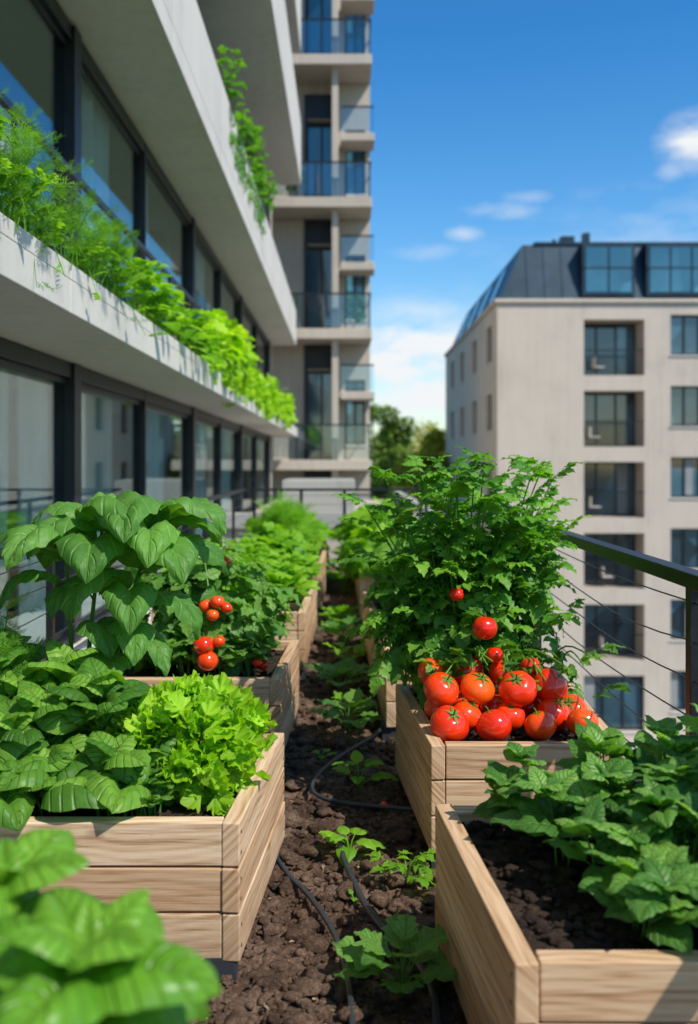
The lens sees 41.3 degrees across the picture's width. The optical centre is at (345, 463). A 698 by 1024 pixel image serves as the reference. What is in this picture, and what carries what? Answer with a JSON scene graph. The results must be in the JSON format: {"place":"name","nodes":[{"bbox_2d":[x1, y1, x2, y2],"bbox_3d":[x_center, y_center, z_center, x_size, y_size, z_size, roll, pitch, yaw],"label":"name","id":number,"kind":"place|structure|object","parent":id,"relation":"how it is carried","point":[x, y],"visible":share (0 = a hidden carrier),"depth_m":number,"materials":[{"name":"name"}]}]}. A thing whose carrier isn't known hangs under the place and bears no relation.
{"place":"outdoors","nodes":[
{"label":"outdoors","id":0,"kind":"place"},
{"bbox_2d":[0,591,51,697],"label":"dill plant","id":1,"kind":"object","parent":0,"point":[6,640],"visible":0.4,"depth_m":3.21,"materials":[{"name":"green plant"}]},
{"bbox_2d":[0,828,220,1023],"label":"basil plant","id":2,"kind":"object","parent":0,"point":[72,956],"visible":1,"depth_m":1.14,"materials":[{"name":"green plant"}]},
{"bbox_2d":[272,0,374,500],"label":"apartment tower","id":3,"kind":"structure","parent":0,"point":[321,218],"depth_m":30.00,"materials":[{"name":"beige concrete"}]},
{"bbox_2d":[308,0,362,453],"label":"front wall window glass","id":4,"kind":"structure","parent":3,"relation":"in","point":[314,6],"depth_m":30.34,"materials":[{"name":"blue glass"}]},
{"bbox_2d":[308,0,364,455],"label":"front wall window frames","id":5,"kind":"structure","parent":3,"relation":"in","point":[309,372],"depth_m":30.28,"materials":[{"name":"metal"}]},
{"bbox_2d":[222,478,439,558],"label":"wall","id":6,"kind":"structure","parent":0,"point":[330,514],"depth_m":19.00,"materials":[{"name":"beige concrete"}]},
{"bbox_2d":[247,488,421,540],"bbox_3d":[-0.138,0.917,12.850,2.445,1.135,0.060,0,0,0],"label":"terrace railing","id":7,"kind":"object","parent":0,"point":[301,495],"visible":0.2,"depth_m":12.82,"materials":[{"name":"metal"}]},
{"bbox_2d":[370,402,412,485],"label":"tree","id":8,"kind":"object","parent":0,"point":[373,407],"visible":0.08,"depth_m":74.17,"materials":[{"name":"green plant"}]},
{"bbox_2d":[370,433,414,499],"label":"tree","id":9,"kind":"object","parent":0,"point":[413,441],"visible":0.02,"depth_m":89.93,"materials":[{"name":"green plant"}]},
{"bbox_2d":[370,404,419,499],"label":"tree","id":10,"kind":"object","parent":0,"point":[397,443],"visible":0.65,"depth_m":65.77,"materials":[{"name":"green plant"}]},
{"bbox_2d":[370,0,697,453],"label":"sky","id":11,"kind":"structure","parent":0,"point":[499,127],"materials":[{"name":"blue"}]},
{"bbox_2d":[453,233,697,343],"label":"mansard roof","id":12,"kind":"structure","parent":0,"point":[553,269],"depth_m":39.36,"materials":[{"name":"grey metal"}]},
{"bbox_2d":[458,247,697,338],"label":"mansard windows","id":13,"kind":"structure","parent":12,"relation":"in","point":[620,279],"depth_m":39.02,"materials":[{"name":"blue glass"}]},
{"bbox_2d":[583,267,697,267],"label":"mansard window bars","id":14,"kind":"object","parent":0,"point":[634,267],"visible":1,"depth_m":39.00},
{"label":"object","id":15,"kind":"object","parent":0,"visible":0},
{"bbox_2d":[444,299,697,356],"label":"cornice","id":16,"kind":"structure","parent":15,"relation":"on","point":[494,302],"depth_m":38.88,"materials":[{"name":"beige concrete"}]},
{"label":"ground","id":17,"kind":"structure","parent":0,"visible":0},
{"bbox_2d":[1,2,271,501],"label":"structure","id":18,"kind":"object","parent":17,"relation":"on","point":[270,356],"visible":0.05,"depth_m":27.30,"materials":[{"name":"black metal"}]},
{"bbox_2d":[0,0,269,661],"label":"window frames","id":19,"kind":"structure","parent":18,"relation":"attached to","point":[74,379],"depth_m":8.55,"materials":[{"name":"black metal"}]},
{"bbox_2d":[0,0,265,643],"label":"window glass","id":20,"kind":"object","parent":19,"relation":"in","point":[31,406],"visible":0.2,"depth_m":8.32,"materials":[{"name":"glass"}]},
{"bbox_2d":[0,212,297,436],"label":"balcony ledge","id":21,"kind":"object","parent":18,"relation":"attached to","point":[72,320],"visible":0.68,"depth_m":6.12,"materials":[{"name":"concrete"}]},
{"bbox_2d":[0,90,265,377],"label":"balustrade rail","id":22,"kind":"object","parent":21,"relation":"on","point":[5,102],"visible":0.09,"depth_m":6.37,"materials":[{"name":"metal"}]},
{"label":"ledge planter soil","id":23,"kind":"structure","parent":21,"relation":"on","visible":0},
{"bbox_2d":[0,86,152,322],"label":"dill plant","id":24,"kind":"object","parent":23,"relation":"on","point":[104,228],"visible":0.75,"depth_m":4.68,"materials":[{"name":"green plant"}]},
{"bbox_2d":[0,116,166,336],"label":"parsley plant","id":25,"kind":"object","parent":23,"relation":"on","point":[38,187],"visible":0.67,"depth_m":4.87,"materials":[{"name":"green plant"}]},
{"bbox_2d":[99,249,227,377],"bbox_3d":[-1.546,-1.247,8.270,0.742,0.667,3.384,0,0,0],"label":"basil plant","id":26,"kind":"object","parent":23,"relation":"on","point":[163,315],"visible":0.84,"depth_m":7.48,"materials":[{"name":"green plant"}]},
{"bbox_2d":[189,308,297,429],"bbox_3d":[-1.497,-1.342,16.749,0.830,1.186,13.655,0,0,0],"label":"trailing lettuce plant","id":27,"kind":"object","parent":23,"relation":"on","point":[245,377],"visible":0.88,"depth_m":12.31,"materials":[{"name":"green plant"}]},
{"bbox_2d":[56,0,295,345],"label":"balcony slab","id":28,"kind":"structure","parent":18,"relation":"attached to","point":[155,62],"depth_m":10.03,"materials":[{"name":"concrete"}]},
{"bbox_2d":[215,45,280,234],"bbox_3d":[-1.461,-4.722,14.324,0.628,1.690,5.437,0,0,0],"label":"climbing vine","id":29,"kind":"object","parent":28,"relation":"hanging from","point":[254,148],"visible":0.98,"depth_m":13.57,"materials":[{"name":"green plant"}]},
{"bbox_2d":[196,0,300,184],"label":"balcony slab","id":30,"kind":"structure","parent":18,"relation":"attached to","point":[255,33],"depth_m":15.85,"materials":[{"name":"concrete"}]},
{"bbox_2d":[285,0,300,51],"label":"balcony slab top","id":31,"kind":"structure","parent":18,"relation":"attached to","point":[293,9],"depth_m":20.82,"materials":[{"name":"concrete"}]},
{"bbox_2d":[73,562,339,650],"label":"roof terrace","id":32,"kind":"structure","parent":17,"relation":"on","point":[83,646],"depth_m":7.48,"materials":[{"name":"beige concrete"}]},
{"bbox_2d":[0,488,245,660],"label":"terrace railing","id":33,"kind":"object","parent":32,"relation":"on","point":[50,624],"visible":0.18,"depth_m":4.41,"materials":[{"name":"metal"}]},
{"bbox_2d":[186,567,467,1023],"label":"garden path soil","id":34,"kind":"structure","parent":32,"relation":"on","point":[334,595],"depth_m":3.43,"materials":[{"name":"brown soil"}]},
{"bbox_2d":[0,733,284,979],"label":"raised garden bed","id":35,"kind":"object","parent":34,"relation":"on","point":[203,876],"visible":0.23,"depth_m":2.58,"materials":[{"name":"brown wood"}]},
{"bbox_2d":[0,628,182,830],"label":"basil plant","id":36,"kind":"object","parent":35,"relation":"on","point":[53,743],"visible":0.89,"depth_m":2.73,"materials":[{"name":"green plant"}]},
{"bbox_2d":[75,762,184,816],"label":"parsley plant","id":37,"kind":"object","parent":35,"relation":"on","point":[156,786],"visible":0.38,"depth_m":2.70,"materials":[{"name":"green plant"}]},
{"bbox_2d":[91,669,277,816],"bbox_3d":[-0.524,0.888,2.916,0.619,0.487,0.474,0,0,0],"label":"curly lettuce","id":38,"kind":"object","parent":35,"relation":"on","point":[223,722],"visible":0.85,"depth_m":2.81,"materials":[{"name":"green plant"}]},
{"bbox_2d":[113,640,298,749],"bbox_3d":[-0.781,1.240,4.766,1.043,0.480,0.974,0,0,0],"label":"raised garden bed","id":39,"kind":"object","parent":34,"relation":"on","point":[275,685],"visible":0.27,"depth_m":4.56,"materials":[{"name":"brown wood"}]},
{"bbox_2d":[0,489,228,676],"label":"leafy chard plant","id":40,"kind":"object","parent":39,"relation":"in","point":[144,534],"visible":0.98,"depth_m":3.12,"materials":[{"name":"green plant"}]},
{"bbox_2d":[103,536,308,676],"bbox_3d":[-0.680,0.790,4.647,0.946,0.836,0.696,0,0,21],"label":"tomato plant","id":41,"kind":"object","parent":39,"relation":"on","point":[215,603],"visible":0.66,"depth_m":4.48,"materials":[{"name":"green plant"}]},
{"bbox_2d":[145,604,294,676],"bbox_3d":[-0.638,0.911,4.722,0.739,0.300,0.960,0,0,0],"label":"strawberry plant","id":42,"kind":"object","parent":39,"relation":"on","point":[242,650],"visible":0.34,"depth_m":4.40,"materials":[{"name":"green plant"}]},
{"bbox_2d":[151,580,317,678],"bbox_3d":[-0.770,1.240,7.050,1.071,0.480,1.705,0,0,0],"label":"raised garden bed","id":43,"kind":"object","parent":34,"relation":"on","point":[304,620],"visible":0.06,"depth_m":6.29,"materials":[{"name":"brown wood"}]},
{"bbox_2d":[160,537,325,610],"bbox_3d":[-0.796,0.825,6.957,1.280,0.474,1.568,0,0,0],"label":"plant","id":44,"kind":"object","parent":43,"relation":"on","point":[299,570],"visible":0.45,"depth_m":6.92,"materials":[{"name":"green plant"}]},
{"bbox_2d":[276,856,355,1023],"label":"irrigation hose","id":45,"kind":"object","parent":34,"relation":"on","point":[324,917],"visible":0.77,"depth_m":2.84,"materials":[{"name":"rubber"}]},
{"bbox_2d":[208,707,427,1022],"bbox_3d":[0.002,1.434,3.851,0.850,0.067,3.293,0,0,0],"label":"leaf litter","id":46,"kind":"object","parent":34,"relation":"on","point":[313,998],"visible":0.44,"depth_m":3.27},
{"bbox_2d":[309,543,328,615],"bbox_3d":[-0.750,1.240,10.250,1.133,0.480,2.705,0,0,0],"label":"raised garden bed","id":47,"kind":"object","parent":34,"relation":"on","point":[322,579],"visible":0.1,"depth_m":9.42,"materials":[{"name":"brown wood"}]},
{"bbox_2d":[231,488,325,579],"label":"fennel plant","id":48,"kind":"object","parent":47,"relation":"on","point":[284,531],"visible":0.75,"depth_m":9.04,"materials":[{"name":"green plant"}]},
{"bbox_2d":[245,512,335,554],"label":"leafy greens","id":49,"kind":"object","parent":47,"relation":"on","point":[326,532],"visible":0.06,"depth_m":10.54,"materials":[{"name":"green plant"}]},
{"bbox_2d":[311,749,336,759],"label":"seedling plant","id":50,"kind":"object","parent":34,"relation":"on","point":[321,757],"visible":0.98,"depth_m":4.55,"materials":[{"name":"green plant"}]},
{"bbox_2d":[329,547,342,565],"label":"seedling plant","id":51,"kind":"object","parent":34,"relation":"on","point":[336,552],"visible":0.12,"depth_m":11.66,"materials":[{"name":"green plant"}]},
{"bbox_2d":[304,656,370,690],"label":"seedling plant","id":52,"kind":"object","parent":34,"relation":"on","point":[350,667],"visible":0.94,"depth_m":5.83,"materials":[{"name":"green plant"}]},
{"bbox_2d":[317,604,359,622],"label":"seedling plant","id":53,"kind":"object","parent":34,"relation":"on","point":[343,610],"visible":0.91,"depth_m":8.31,"materials":[{"name":"green plant"}]},
{"bbox_2d":[325,559,351,593],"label":"seedling plant","id":54,"kind":"object","parent":34,"relation":"on","point":[335,575],"visible":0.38,"depth_m":10.19,"materials":[{"name":"green plant"}]},
{"bbox_2d":[315,616,362,644],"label":"seedling plant","id":55,"kind":"object","parent":34,"relation":"on","point":[333,627],"visible":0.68,"depth_m":7.32,"materials":[{"name":"green plant"}]},
{"bbox_2d":[323,642,367,658],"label":"seedling plant","id":56,"kind":"object","parent":34,"relation":"on","point":[355,649],"visible":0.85,"depth_m":6.62,"materials":[{"name":"green plant"}]},
{"bbox_2d":[308,687,384,732],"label":"seedling plant","id":57,"kind":"object","parent":34,"relation":"on","point":[354,702],"visible":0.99,"depth_m":4.97,"materials":[{"name":"green plant"}]},
{"bbox_2d":[331,690,365,700],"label":"seedling plant","id":58,"kind":"object","parent":34,"relation":"on","point":[338,695],"visible":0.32,"depth_m":5.38,"materials":[{"name":"green plant"}]},
{"bbox_2d":[319,826,385,864],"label":"seedling plant","id":59,"kind":"object","parent":34,"relation":"on","point":[333,837],"visible":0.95,"depth_m":3.40,"materials":[{"name":"green plant"}]},
{"bbox_2d":[348,889,358,904],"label":"seedling plant","id":60,"kind":"object","parent":34,"relation":"on","point":[350,891],"visible":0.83,"depth_m":3.02,"materials":[{"name":"green plant"}]},
{"bbox_2d":[310,695,411,811],"bbox_3d":[0.059,1.409,4.671,0.427,0.037,1.859,0,0,0],"label":"irrigation hose","id":61,"kind":"object","parent":34,"relation":"on","point":[348,803],"visible":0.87,"depth_m":3.92,"materials":[{"name":"rubber"}]},
{"bbox_2d":[351,573,378,624],"bbox_3d":[0.570,1.240,9.900,0.990,0.480,3.405,0,0,0],"label":"raised garden bed","id":62,"kind":"object","parent":34,"relation":"on","point":[362,585],"visible":0.05,"depth_m":8.21,"materials":[{"name":"brown wood"}]},
{"bbox_2d":[331,497,419,581],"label":"lettuce bed plant","id":63,"kind":"object","parent":62,"relation":"on","point":[350,533],"visible":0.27,"depth_m":8.87,"materials":[{"name":"green plant"}]},
{"bbox_2d":[332,750,398,788],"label":"seedling plant","id":64,"kind":"object","parent":34,"relation":"on","point":[356,756],"visible":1,"depth_m":4.05,"materials":[{"name":"green plant"}]},
{"bbox_2d":[337,841,440,1023],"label":"irrigation hose","id":65,"kind":"object","parent":34,"relation":"on","point":[419,967],"visible":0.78,"depth_m":2.86,"materials":[{"name":"rubber"}]},
{"bbox_2d":[332,912,456,994],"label":"seedling plant","id":66,"kind":"object","parent":34,"relation":"on","point":[364,957],"visible":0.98,"depth_m":2.53,"materials":[{"name":"green plant"}]},
{"bbox_2d":[364,848,435,888],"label":"seedling plant","id":67,"kind":"object","parent":34,"relation":"on","point":[427,870],"visible":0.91,"depth_m":3.15,"materials":[{"name":"green plant"}]},
{"bbox_2d":[360,592,543,740],"bbox_3d":[0.589,1.240,6.025,0.941,0.480,2.354,0,0,0],"label":"raised garden bed","id":68,"kind":"object","parent":34,"relation":"on","point":[386,693],"visible":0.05,"depth_m":4.95,"materials":[{"name":"brown wood"}]},
{"bbox_2d":[362,515,517,632],"bbox_3d":[0.610,0.717,6.085,0.992,0.841,2.344,0,0,0],"label":"mint bush","id":69,"kind":"object","parent":68,"relation":"on","point":[372,588],"visible":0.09,"depth_m":5.67,"materials":[{"name":"green plant"}]},
{"bbox_2d":[395,684,623,871],"bbox_3d":[0.629,1.240,3.742,0.804,0.480,0.926,0,0,0],"label":"raised garden bed","id":70,"kind":"object","parent":34,"relation":"on","point":[432,769],"visible":0.22,"depth_m":3.31,"materials":[{"name":"brown wood"}]},
{"bbox_2d":[330,445,591,708],"bbox_3d":[0.508,0.511,3.971,1.154,1.170,0.822,0,0,0],"label":"tomato plant","id":71,"kind":"object","parent":70,"relation":"on","point":[456,592],"visible":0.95,"depth_m":3.86,"materials":[{"name":"green plant"}]},
{"bbox_2d":[400,637,630,699],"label":"tomato vine leaves","id":72,"kind":"object","parent":71,"relation":"attached to","point":[516,656],"visible":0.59,"depth_m":3.73,"materials":[{"name":"green plant"}]},
{"bbox_2d":[417,655,598,742],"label":"tomatoes","id":73,"kind":"object","parent":70,"relation":"on","point":[487,713],"visible":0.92,"depth_m":3.52,"materials":[{"name":"red food"}]},
{"bbox_2d":[435,804,697,1023],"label":"raised garden bed","id":74,"kind":"object","parent":34,"relation":"on","point":[534,935],"visible":0.55,"depth_m":2.06,"materials":[{"name":"brown wood"}]},
{"bbox_2d":[472,703,697,952],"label":"mint plant","id":75,"kind":"object","parent":74,"relation":"on","point":[648,859],"visible":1,"depth_m":2.29,"materials":[{"name":"green plant"}]},
{"bbox_2d":[424,489,697,780],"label":"terrace railing","id":76,"kind":"object","parent":32,"relation":"on","point":[683,576],"visible":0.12,"depth_m":3.23,"materials":[{"name":"metal"}]},
{"bbox_2d":[388,449,448,514],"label":"tree","id":77,"kind":"object","parent":17,"relation":"on","point":[403,469],"visible":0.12,"depth_m":56.39,"materials":[{"name":"green plant"}]},
{"bbox_2d":[395,427,448,500],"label":"tree","id":78,"kind":"object","parent":17,"relation":"on","point":[435,443],"visible":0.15,"depth_m":59.55,"materials":[{"name":"green plant"}]},
{"bbox_2d":[400,418,445,473],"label":"tree","id":79,"kind":"object","parent":17,"relation":"on","point":[419,437],"visible":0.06,"depth_m":83.78,"materials":[{"name":"green plant"}]},
{"bbox_2d":[446,304,496,533],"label":"side wall","id":80,"kind":"structure","parent":17,"relation":"on","point":[467,402],"depth_m":46.70,"materials":[{"name":"beige paint"}]},
{"bbox_2d":[450,361,491,439],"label":"side wall sills","id":81,"kind":"structure","parent":80,"relation":"attached to","point":[487,364],"depth_m":45.67,"materials":[{"name":"concrete"}]},
{"bbox_2d":[490,329,491,531],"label":"side wall window frames","id":82,"kind":"structure","parent":80,"relation":"attached to","point":[491,395],"depth_m":41.94,"materials":[{"name":"metal"}]},
{"bbox_2d":[497,303,697,741],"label":"front wall","id":83,"kind":"structure","parent":17,"relation":"on","point":[544,383],"depth_m":39.00,"materials":[{"name":"beige paint"}]},
{"bbox_2d":[584,349,643,658],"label":"front wall balcony rails","id":84,"kind":"object","parent":83,"relation":"attached to","point":[618,350],"visible":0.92,"depth_m":39.05,"materials":[{"name":"metal"}]},
{"bbox_2d":[584,317,697,727],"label":"front wall window glass","id":85,"kind":"object","parent":83,"relation":"attached to","point":[606,483],"visible":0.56,"depth_m":40.29,"materials":[{"name":"grey glass"}]},
{"bbox_2d":[584,315,697,729],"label":"front wall window frames","id":86,"kind":"structure","parent":83,"relation":"attached to","point":[615,463],"depth_m":40.23,"materials":[{"name":"metal"}]},
{"bbox_2d":[584,459,692,708],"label":"front wall curtains","id":87,"kind":"object","parent":86,"relation":"attached to","point":[589,687],"visible":0.69,"depth_m":39.24,"materials":[{"name":"white fabric"}]},
{"bbox_2d":[587,355,697,732],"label":"front wall sills","id":88,"kind":"structure","parent":83,"relation":"attached to","point":[590,436],"depth_m":39.60,"materials":[{"name":"concrete"}]}
]}

